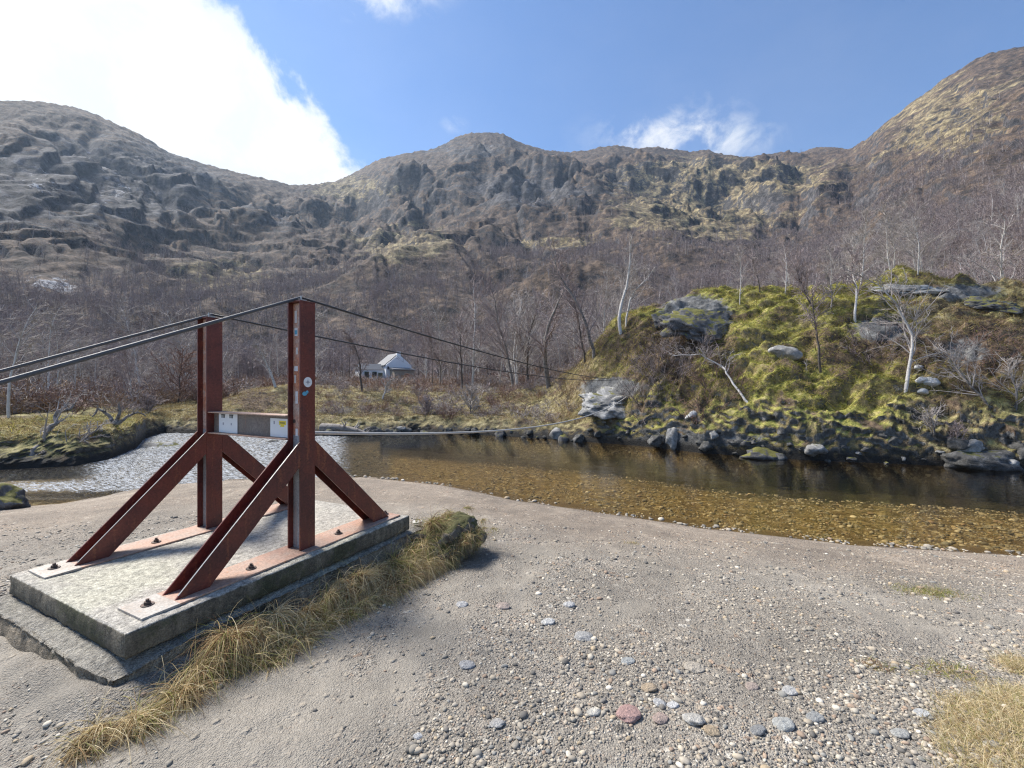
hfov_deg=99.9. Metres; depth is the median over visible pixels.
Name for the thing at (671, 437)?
boulder
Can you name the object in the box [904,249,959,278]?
birch tree
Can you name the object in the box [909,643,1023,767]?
foreground grass
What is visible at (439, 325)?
birch tree
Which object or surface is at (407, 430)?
waterline rock
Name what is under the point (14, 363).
birch tree
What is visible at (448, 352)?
birch tree
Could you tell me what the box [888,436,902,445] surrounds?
waterline rock
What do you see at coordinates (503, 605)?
stone
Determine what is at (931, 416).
bare bush
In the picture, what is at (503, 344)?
birch tree
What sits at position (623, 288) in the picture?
birch tree
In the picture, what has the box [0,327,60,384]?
birch tree
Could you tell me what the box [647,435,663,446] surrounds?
waterline rock
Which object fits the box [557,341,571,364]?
birch tree
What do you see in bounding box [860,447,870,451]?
waterline rock
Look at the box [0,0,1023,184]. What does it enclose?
sky
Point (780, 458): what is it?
waterline rock
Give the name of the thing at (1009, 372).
bare bush
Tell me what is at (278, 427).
notice board
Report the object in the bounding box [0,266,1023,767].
ground
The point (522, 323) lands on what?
birch tree
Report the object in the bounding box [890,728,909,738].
stone
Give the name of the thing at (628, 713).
stone
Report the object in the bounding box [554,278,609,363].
bare tree
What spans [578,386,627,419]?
rock outcrop
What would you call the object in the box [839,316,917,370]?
bare bush
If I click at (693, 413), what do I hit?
boulder
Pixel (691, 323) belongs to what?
boulder
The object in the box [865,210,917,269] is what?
birch tree
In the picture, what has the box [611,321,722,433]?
bare bush
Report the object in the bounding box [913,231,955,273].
birch tree
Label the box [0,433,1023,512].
river
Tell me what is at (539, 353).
birch tree
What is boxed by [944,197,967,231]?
birch tree
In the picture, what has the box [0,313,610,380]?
handrail cable
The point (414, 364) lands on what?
birch tree
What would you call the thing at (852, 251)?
birch tree
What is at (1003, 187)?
birch tree
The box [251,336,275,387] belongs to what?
birch tree
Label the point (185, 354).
birch tree
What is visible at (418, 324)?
birch tree
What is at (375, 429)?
waterline rock
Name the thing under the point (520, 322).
birch tree
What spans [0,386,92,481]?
fallen birch
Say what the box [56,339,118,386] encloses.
birch tree
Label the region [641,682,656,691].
stone
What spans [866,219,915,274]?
birch tree
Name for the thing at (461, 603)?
stone
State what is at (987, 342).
bare bush
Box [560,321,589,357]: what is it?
birch tree
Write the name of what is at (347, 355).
birch tree
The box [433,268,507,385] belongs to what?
birch tree
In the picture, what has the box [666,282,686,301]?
birch tree
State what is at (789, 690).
stone
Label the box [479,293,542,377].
birch tree
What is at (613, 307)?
birch tree
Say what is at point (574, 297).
bare tree
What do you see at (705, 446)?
waterline rock
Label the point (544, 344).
bare tree
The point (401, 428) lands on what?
waterline rock
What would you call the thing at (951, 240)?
birch tree
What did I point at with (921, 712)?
stone
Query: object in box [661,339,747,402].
birch tree
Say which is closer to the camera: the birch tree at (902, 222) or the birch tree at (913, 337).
the birch tree at (913, 337)
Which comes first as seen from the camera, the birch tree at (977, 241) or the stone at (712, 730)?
the stone at (712, 730)
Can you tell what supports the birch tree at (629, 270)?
on the ground at (272, 722)
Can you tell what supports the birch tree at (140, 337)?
on the ground at (272, 722)
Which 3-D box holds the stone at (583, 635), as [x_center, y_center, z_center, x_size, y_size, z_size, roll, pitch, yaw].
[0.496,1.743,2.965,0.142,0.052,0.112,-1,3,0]
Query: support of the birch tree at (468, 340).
on the ground at (272, 722)
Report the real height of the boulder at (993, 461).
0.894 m
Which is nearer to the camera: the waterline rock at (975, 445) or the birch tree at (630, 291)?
the waterline rock at (975, 445)
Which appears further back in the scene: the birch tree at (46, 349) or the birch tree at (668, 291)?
the birch tree at (668, 291)
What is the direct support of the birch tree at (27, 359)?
on the ground at (272, 722)
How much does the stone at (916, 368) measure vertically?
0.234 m
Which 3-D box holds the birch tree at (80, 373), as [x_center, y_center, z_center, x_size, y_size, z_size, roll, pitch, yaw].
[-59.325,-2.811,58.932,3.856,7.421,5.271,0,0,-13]
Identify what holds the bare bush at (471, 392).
on the ground at (272, 722)
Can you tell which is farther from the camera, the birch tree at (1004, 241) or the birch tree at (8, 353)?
the birch tree at (1004, 241)
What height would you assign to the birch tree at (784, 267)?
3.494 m
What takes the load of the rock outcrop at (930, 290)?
on the ground at (272, 722)
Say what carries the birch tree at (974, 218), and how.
on the hills
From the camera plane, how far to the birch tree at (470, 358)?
67.36 m
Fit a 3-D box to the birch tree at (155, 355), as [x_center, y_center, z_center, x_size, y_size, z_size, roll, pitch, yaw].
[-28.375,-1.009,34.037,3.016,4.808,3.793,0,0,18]
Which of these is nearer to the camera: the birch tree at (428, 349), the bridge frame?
the bridge frame
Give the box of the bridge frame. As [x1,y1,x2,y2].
[28,296,399,620]
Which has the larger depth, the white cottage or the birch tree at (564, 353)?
the white cottage
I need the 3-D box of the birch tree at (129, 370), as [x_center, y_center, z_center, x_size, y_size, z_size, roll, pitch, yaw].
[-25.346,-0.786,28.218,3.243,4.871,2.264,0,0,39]
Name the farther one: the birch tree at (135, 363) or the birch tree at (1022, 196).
the birch tree at (1022, 196)
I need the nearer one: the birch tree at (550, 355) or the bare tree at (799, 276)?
the bare tree at (799, 276)
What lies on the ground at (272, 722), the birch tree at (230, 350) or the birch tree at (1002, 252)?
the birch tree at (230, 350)
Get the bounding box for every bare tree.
[340,326,369,391]
[431,304,475,387]
[508,288,558,380]
[511,270,580,388]
[529,231,613,359]
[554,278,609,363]
[743,252,771,291]
[780,247,818,308]
[793,273,834,372]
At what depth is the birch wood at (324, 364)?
173.34 m
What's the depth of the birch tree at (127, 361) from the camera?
48.47 m
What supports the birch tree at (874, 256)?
on the ground at (272, 722)
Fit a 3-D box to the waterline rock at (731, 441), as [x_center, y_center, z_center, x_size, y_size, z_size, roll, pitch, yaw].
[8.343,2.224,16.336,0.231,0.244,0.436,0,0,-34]
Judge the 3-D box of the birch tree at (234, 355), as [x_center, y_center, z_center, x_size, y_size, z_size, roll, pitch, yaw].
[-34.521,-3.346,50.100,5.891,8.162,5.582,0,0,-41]
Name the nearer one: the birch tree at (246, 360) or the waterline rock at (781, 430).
the waterline rock at (781, 430)
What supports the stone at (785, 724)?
on the ground at (272, 722)
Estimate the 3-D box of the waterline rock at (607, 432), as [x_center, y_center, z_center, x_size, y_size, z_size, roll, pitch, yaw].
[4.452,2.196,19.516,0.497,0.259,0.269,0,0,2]
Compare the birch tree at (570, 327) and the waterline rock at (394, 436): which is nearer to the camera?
the waterline rock at (394, 436)
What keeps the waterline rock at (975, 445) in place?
on the ground at (272, 722)
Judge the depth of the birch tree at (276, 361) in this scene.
52.29 m
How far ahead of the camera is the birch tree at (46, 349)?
40.48 m
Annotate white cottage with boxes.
[354,352,415,381]
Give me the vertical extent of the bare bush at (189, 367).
4.326 m
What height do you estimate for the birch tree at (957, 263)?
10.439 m
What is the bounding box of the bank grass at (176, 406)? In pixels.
[0,263,1023,444]
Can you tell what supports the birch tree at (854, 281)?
on the ground at (272, 722)
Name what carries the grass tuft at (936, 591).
on the ground at (272, 722)
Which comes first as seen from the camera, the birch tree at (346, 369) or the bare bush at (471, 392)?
the bare bush at (471, 392)
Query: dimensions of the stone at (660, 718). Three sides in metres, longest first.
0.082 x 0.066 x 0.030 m
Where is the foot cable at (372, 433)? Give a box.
[315,397,625,434]
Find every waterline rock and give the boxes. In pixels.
[366,426,383,436]
[387,430,401,438]
[396,426,405,430]
[402,427,411,431]
[494,431,504,441]
[549,427,563,438]
[558,434,568,447]
[573,434,583,443]
[594,430,601,437]
[605,430,612,434]
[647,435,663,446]
[698,441,712,452]
[709,430,718,439]
[727,439,736,445]
[740,440,753,448]
[771,453,784,466]
[777,427,786,434]
[803,443,827,456]
[846,457,856,461]
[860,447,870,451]
[878,433,887,438]
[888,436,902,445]
[944,437,969,449]
[956,439,984,451]
[1007,441,1023,452]
[1009,459,1019,466]
[1017,450,1023,460]
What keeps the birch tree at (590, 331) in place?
on the ground at (272, 722)
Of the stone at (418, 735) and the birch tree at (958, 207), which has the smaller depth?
the stone at (418, 735)
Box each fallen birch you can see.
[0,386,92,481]
[57,419,116,445]
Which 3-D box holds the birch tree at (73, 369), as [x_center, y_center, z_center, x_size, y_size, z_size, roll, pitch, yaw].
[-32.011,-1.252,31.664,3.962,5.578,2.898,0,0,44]
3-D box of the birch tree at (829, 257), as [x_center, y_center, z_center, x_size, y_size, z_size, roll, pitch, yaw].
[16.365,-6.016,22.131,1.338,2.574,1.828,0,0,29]
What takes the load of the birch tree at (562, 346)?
on the hills
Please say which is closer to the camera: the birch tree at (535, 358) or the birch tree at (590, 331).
the birch tree at (590, 331)
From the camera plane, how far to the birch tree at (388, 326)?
150.53 m
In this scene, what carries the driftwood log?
on the river
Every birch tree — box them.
[0,287,72,417]
[0,304,53,383]
[0,308,58,381]
[0,327,37,375]
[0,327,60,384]
[1,297,91,388]
[2,325,42,378]
[3,338,54,379]
[12,317,73,381]
[23,341,72,383]
[24,308,87,386]
[52,336,103,379]
[55,330,98,387]
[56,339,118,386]
[64,337,97,376]
[74,293,177,386]
[74,334,112,378]
[95,337,127,380]
[96,333,150,379]
[98,337,162,384]
[101,335,151,395]
[104,351,132,380]
[113,317,161,382]
[131,343,176,387]
[135,296,196,379]
[139,333,173,382]
[142,331,177,379]
[155,329,196,385]
[156,335,196,372]
[157,345,196,379]
[158,331,222,380]
[159,331,192,378]
[189,327,245,377]
[222,337,246,379]
[222,353,239,379]
[230,348,250,378]
[238,344,254,377]
[249,326,286,377]
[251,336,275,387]
[257,333,287,375]
[269,308,330,359]
[315,336,330,376]
[335,325,366,376]
[343,350,354,372]
[369,351,384,363]
[381,377,394,398]
[383,316,392,334]
[405,302,444,376]
[410,322,443,383]
[410,356,421,373]
[411,323,438,372]
[413,301,464,383]
[414,311,452,386]
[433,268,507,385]
[433,327,461,377]
[434,332,467,376]
[435,294,494,375]
[435,297,486,377]
[458,330,484,376]
[465,287,546,386]
[465,333,491,378]
[466,322,496,374]
[468,267,526,388]
[473,287,539,380]
[479,285,548,383]
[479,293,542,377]
[480,292,535,375]
[496,302,549,379]
[496,328,520,377]
[502,304,559,377]
[520,334,551,374]
[529,319,557,373]
[531,330,559,367]
[539,311,572,365]
[542,341,560,368]
[551,326,572,365]
[554,300,596,357]
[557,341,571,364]
[558,309,599,355]
[559,320,587,361]
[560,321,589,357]
[573,311,596,350]
[574,266,623,336]
[584,259,653,328]
[586,280,613,340]
[591,292,628,337]
[597,254,658,327]
[617,232,636,333]
[625,267,655,326]
[659,283,675,301]
[661,339,747,402]
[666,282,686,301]
[670,276,683,297]
[721,243,765,304]
[767,246,809,284]
[768,239,802,293]
[811,267,825,285]
[812,266,842,309]
[815,243,845,284]
[818,223,875,280]
[829,205,911,283]
[829,226,880,283]
[834,242,899,322]
[835,259,998,392]
[864,194,944,268]
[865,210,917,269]
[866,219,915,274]
[874,215,951,269]
[886,184,970,274]
[887,210,952,271]
[890,248,914,267]
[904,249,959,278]
[910,325,991,407]
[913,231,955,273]
[943,248,1005,284]
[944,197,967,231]
[945,228,959,259]
[949,206,969,231]
[950,247,976,276]
[956,220,1012,262]
[960,217,1002,251]
[961,206,984,235]
[963,207,1023,283]
[963,247,992,275]
[977,189,1006,221]
[977,242,1011,269]
[979,262,1015,284]
[989,232,1014,266]
[992,177,1014,206]
[1001,192,1023,230]
[1004,260,1023,282]
[1009,185,1023,209]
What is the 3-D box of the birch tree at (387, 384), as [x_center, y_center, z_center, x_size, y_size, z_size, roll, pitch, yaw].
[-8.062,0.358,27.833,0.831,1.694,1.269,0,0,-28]
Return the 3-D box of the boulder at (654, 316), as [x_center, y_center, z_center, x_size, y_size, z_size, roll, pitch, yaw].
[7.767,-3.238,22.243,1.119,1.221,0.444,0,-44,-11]
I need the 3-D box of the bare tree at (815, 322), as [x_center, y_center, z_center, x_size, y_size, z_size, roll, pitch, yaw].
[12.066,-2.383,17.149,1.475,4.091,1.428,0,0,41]
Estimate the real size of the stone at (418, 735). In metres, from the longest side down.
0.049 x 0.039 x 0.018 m
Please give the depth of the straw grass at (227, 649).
2.71 m
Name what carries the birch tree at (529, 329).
on the ground at (272, 722)
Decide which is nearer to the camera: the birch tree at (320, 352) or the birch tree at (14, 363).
the birch tree at (14, 363)
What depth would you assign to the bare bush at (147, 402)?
24.43 m
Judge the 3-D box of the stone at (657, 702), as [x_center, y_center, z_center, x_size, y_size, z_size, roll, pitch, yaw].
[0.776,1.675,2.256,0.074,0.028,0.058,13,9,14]
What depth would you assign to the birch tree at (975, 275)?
63.64 m
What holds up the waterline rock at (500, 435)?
on the ground at (272, 722)
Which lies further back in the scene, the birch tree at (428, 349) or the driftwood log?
the birch tree at (428, 349)
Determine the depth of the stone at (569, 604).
3.47 m
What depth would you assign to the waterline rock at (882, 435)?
14.70 m
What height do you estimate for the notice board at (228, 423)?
0.176 m
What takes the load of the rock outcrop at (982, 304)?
on the ground at (272, 722)
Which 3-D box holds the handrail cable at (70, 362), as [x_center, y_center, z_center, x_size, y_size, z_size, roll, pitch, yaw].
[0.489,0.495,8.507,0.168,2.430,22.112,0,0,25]
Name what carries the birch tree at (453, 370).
on the ground at (272, 722)
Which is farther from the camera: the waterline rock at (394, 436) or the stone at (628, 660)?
the waterline rock at (394, 436)
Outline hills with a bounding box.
[0,46,1023,378]
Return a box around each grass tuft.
[852,653,898,674]
[884,582,990,601]
[891,656,1012,686]
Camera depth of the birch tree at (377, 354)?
102.97 m
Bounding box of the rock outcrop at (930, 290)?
[869,284,950,296]
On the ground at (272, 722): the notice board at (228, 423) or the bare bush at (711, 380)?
the bare bush at (711, 380)
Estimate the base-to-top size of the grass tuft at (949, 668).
0.116 m
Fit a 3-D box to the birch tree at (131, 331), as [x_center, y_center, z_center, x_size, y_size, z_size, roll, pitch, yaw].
[-28.777,-2.708,31.894,5.385,8.585,6.774,0,0,18]
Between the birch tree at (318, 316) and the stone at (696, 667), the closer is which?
the stone at (696, 667)
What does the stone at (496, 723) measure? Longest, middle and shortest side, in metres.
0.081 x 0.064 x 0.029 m
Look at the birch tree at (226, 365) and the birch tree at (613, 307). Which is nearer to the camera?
the birch tree at (613, 307)
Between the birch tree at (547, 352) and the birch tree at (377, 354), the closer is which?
the birch tree at (547, 352)
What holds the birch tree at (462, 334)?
on the ground at (272, 722)
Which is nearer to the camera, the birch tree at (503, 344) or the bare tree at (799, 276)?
the bare tree at (799, 276)
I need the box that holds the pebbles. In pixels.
[0,448,1023,767]
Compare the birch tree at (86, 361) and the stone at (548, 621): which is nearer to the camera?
the stone at (548, 621)
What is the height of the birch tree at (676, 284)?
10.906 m
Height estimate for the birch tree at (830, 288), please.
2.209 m
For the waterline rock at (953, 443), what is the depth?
13.94 m
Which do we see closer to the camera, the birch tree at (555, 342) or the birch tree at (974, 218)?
the birch tree at (555, 342)
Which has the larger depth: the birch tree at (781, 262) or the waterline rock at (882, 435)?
the birch tree at (781, 262)
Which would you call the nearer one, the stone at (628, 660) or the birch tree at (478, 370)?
the stone at (628, 660)
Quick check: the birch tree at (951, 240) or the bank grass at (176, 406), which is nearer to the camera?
the bank grass at (176, 406)
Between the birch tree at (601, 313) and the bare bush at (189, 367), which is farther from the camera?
the birch tree at (601, 313)
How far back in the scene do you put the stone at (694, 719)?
2.11 m
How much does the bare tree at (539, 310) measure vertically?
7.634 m
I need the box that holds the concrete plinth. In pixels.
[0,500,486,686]
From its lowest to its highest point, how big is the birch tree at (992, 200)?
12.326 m
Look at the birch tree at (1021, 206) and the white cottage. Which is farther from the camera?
the birch tree at (1021, 206)
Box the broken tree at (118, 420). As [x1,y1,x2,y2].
[88,402,150,427]
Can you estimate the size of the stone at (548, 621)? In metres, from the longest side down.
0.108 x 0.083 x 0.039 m
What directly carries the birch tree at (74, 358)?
on the ground at (272, 722)
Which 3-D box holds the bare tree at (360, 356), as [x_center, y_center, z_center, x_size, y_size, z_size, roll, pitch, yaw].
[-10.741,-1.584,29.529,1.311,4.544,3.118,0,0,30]
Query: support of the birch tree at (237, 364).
on the hills
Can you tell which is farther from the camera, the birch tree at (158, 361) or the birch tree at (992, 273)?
the birch tree at (992, 273)
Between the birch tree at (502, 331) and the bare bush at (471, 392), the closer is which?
the bare bush at (471, 392)
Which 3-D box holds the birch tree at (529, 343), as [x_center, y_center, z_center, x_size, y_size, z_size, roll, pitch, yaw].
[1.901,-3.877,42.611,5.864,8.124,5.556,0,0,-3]
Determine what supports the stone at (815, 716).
on the ground at (272, 722)
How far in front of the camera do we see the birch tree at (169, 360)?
39.98 m
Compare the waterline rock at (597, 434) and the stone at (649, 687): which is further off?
the waterline rock at (597, 434)
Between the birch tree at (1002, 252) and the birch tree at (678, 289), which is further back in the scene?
the birch tree at (678, 289)
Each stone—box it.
[413,732,422,739]
[456,601,467,606]
[459,660,474,669]
[489,718,504,728]
[496,602,509,609]
[541,618,554,624]
[563,601,574,607]
[574,631,592,640]
[586,707,599,716]
[616,704,640,723]
[621,657,634,664]
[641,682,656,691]
[652,712,668,724]
[653,698,666,706]
[667,701,679,708]
[682,713,705,725]
[684,661,704,673]
[703,725,720,736]
[745,682,758,689]
[750,724,765,735]
[772,717,794,731]
[782,685,797,695]
[806,711,824,723]
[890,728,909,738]
[913,708,930,717]
[914,365,923,370]
[915,377,927,382]
[917,388,928,394]
[923,377,940,386]
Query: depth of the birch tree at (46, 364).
44.09 m
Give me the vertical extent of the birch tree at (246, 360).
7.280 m
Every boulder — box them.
[0,483,30,509]
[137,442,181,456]
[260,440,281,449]
[651,312,663,328]
[658,308,735,344]
[665,427,677,450]
[685,411,696,419]
[738,447,786,464]
[768,345,802,360]
[940,450,1023,475]
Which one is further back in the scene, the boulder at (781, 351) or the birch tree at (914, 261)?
the birch tree at (914, 261)
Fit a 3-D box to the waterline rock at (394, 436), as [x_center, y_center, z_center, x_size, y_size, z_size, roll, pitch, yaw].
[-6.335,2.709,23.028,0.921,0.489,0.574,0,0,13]
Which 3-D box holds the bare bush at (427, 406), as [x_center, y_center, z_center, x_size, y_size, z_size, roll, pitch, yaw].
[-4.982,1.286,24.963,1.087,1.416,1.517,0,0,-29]
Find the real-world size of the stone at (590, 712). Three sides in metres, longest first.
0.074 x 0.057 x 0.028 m
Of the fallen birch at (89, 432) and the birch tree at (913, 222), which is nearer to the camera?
the fallen birch at (89, 432)
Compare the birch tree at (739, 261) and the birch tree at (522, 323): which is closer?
the birch tree at (739, 261)
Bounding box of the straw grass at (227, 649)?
[9,499,501,767]
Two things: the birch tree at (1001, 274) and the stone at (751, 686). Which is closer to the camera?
the stone at (751, 686)
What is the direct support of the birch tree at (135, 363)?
on the ground at (272, 722)
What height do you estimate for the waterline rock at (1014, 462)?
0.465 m
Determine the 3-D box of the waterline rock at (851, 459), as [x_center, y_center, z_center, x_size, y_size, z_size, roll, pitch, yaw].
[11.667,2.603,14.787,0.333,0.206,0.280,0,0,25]
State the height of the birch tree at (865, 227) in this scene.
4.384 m
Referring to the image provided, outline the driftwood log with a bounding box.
[319,417,372,436]
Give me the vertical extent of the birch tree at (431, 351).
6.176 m
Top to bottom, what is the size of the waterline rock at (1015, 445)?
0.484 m
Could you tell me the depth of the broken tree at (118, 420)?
17.16 m
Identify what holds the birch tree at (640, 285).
on the ground at (272, 722)
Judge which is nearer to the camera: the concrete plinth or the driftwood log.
the concrete plinth
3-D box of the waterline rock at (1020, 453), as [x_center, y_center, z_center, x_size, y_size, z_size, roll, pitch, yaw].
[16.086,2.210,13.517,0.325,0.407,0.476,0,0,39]
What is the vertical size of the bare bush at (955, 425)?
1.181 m
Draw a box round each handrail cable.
[0,296,628,384]
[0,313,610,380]
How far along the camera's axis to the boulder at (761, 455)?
15.36 m
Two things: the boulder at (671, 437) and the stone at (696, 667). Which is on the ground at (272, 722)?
the stone at (696, 667)
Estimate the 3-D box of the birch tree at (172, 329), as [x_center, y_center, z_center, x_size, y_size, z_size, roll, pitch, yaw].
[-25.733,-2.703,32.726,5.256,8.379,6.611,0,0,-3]
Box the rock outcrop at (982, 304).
[961,296,1022,313]
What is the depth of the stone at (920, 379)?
15.49 m
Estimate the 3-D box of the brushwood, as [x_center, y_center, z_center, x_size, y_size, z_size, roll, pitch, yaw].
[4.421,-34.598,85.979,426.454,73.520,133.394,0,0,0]
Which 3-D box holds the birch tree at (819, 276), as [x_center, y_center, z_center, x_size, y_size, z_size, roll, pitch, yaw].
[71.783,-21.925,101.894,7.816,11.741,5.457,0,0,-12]
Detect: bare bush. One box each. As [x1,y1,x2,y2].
[122,391,168,412]
[145,342,196,402]
[413,394,434,414]
[451,381,484,413]
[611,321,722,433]
[664,358,759,425]
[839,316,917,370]
[909,398,947,440]
[943,419,972,439]
[952,325,1023,377]
[972,351,1023,410]
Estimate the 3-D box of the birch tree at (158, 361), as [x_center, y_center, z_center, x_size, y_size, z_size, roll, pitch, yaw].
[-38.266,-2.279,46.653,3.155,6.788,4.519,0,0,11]
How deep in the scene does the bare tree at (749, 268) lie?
23.33 m
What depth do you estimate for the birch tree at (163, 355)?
45.38 m
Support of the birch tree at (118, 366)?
on the ground at (272, 722)
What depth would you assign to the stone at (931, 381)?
15.36 m
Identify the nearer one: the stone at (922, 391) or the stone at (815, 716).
the stone at (815, 716)
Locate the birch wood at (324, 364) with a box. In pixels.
[0,78,1023,381]
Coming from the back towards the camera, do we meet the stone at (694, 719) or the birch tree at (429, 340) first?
the birch tree at (429, 340)
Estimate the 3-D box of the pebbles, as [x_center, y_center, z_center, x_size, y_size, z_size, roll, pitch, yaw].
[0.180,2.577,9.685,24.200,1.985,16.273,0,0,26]
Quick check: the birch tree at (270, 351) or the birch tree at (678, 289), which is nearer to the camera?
the birch tree at (270, 351)
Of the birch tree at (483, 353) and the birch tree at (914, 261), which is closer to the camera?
the birch tree at (914, 261)
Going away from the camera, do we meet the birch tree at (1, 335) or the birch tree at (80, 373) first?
the birch tree at (1, 335)
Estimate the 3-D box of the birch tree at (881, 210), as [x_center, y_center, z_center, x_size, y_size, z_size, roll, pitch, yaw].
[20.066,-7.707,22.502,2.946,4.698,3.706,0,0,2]
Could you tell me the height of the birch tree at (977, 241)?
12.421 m
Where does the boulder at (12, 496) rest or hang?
on the ground at (272, 722)
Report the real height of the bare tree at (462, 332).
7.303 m
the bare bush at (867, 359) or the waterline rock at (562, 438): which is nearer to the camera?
the bare bush at (867, 359)
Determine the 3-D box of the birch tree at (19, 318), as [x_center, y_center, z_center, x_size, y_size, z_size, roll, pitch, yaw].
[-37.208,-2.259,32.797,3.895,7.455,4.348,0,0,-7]
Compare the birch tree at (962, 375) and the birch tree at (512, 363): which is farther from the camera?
the birch tree at (512, 363)
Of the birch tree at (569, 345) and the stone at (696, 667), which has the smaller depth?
the stone at (696, 667)
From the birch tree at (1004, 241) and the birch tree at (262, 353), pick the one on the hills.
the birch tree at (1004, 241)
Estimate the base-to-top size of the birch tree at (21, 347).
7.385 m
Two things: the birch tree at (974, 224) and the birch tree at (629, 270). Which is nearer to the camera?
the birch tree at (629, 270)
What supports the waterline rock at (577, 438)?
on the ground at (272, 722)
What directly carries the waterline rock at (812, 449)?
on the ground at (272, 722)
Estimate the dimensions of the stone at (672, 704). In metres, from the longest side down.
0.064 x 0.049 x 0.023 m
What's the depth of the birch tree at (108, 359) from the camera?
47.10 m
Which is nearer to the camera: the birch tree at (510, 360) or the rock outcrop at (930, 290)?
the rock outcrop at (930, 290)
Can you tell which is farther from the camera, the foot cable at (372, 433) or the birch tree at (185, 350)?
the birch tree at (185, 350)
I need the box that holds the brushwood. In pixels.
[0,204,1023,426]
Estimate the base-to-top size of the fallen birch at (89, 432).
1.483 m
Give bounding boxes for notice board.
[219,413,237,433]
[270,418,287,437]
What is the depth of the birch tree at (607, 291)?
33.92 m
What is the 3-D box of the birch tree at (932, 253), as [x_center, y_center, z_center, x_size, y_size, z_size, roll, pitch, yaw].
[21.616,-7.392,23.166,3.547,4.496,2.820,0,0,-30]
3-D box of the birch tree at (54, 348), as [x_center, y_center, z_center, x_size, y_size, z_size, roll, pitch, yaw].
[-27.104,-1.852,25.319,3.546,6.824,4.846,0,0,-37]
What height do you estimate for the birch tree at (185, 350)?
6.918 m
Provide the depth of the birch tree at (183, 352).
33.74 m
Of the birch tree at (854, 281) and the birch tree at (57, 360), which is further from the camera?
the birch tree at (57, 360)
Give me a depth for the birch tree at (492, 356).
36.74 m
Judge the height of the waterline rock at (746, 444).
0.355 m
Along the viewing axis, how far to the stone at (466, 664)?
2.58 m
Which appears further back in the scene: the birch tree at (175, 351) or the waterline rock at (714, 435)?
the birch tree at (175, 351)
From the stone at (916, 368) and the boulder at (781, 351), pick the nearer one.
the stone at (916, 368)
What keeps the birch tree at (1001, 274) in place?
on the ground at (272, 722)
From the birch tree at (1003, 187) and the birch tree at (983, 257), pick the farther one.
the birch tree at (1003, 187)
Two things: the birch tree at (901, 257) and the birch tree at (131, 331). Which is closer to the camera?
the birch tree at (901, 257)
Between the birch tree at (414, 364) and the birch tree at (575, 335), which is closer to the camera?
the birch tree at (575, 335)
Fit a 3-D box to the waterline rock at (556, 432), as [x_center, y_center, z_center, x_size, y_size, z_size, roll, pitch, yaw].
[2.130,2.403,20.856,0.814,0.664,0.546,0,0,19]
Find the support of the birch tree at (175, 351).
on the ground at (272, 722)
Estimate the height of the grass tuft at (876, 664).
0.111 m
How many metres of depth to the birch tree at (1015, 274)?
42.01 m

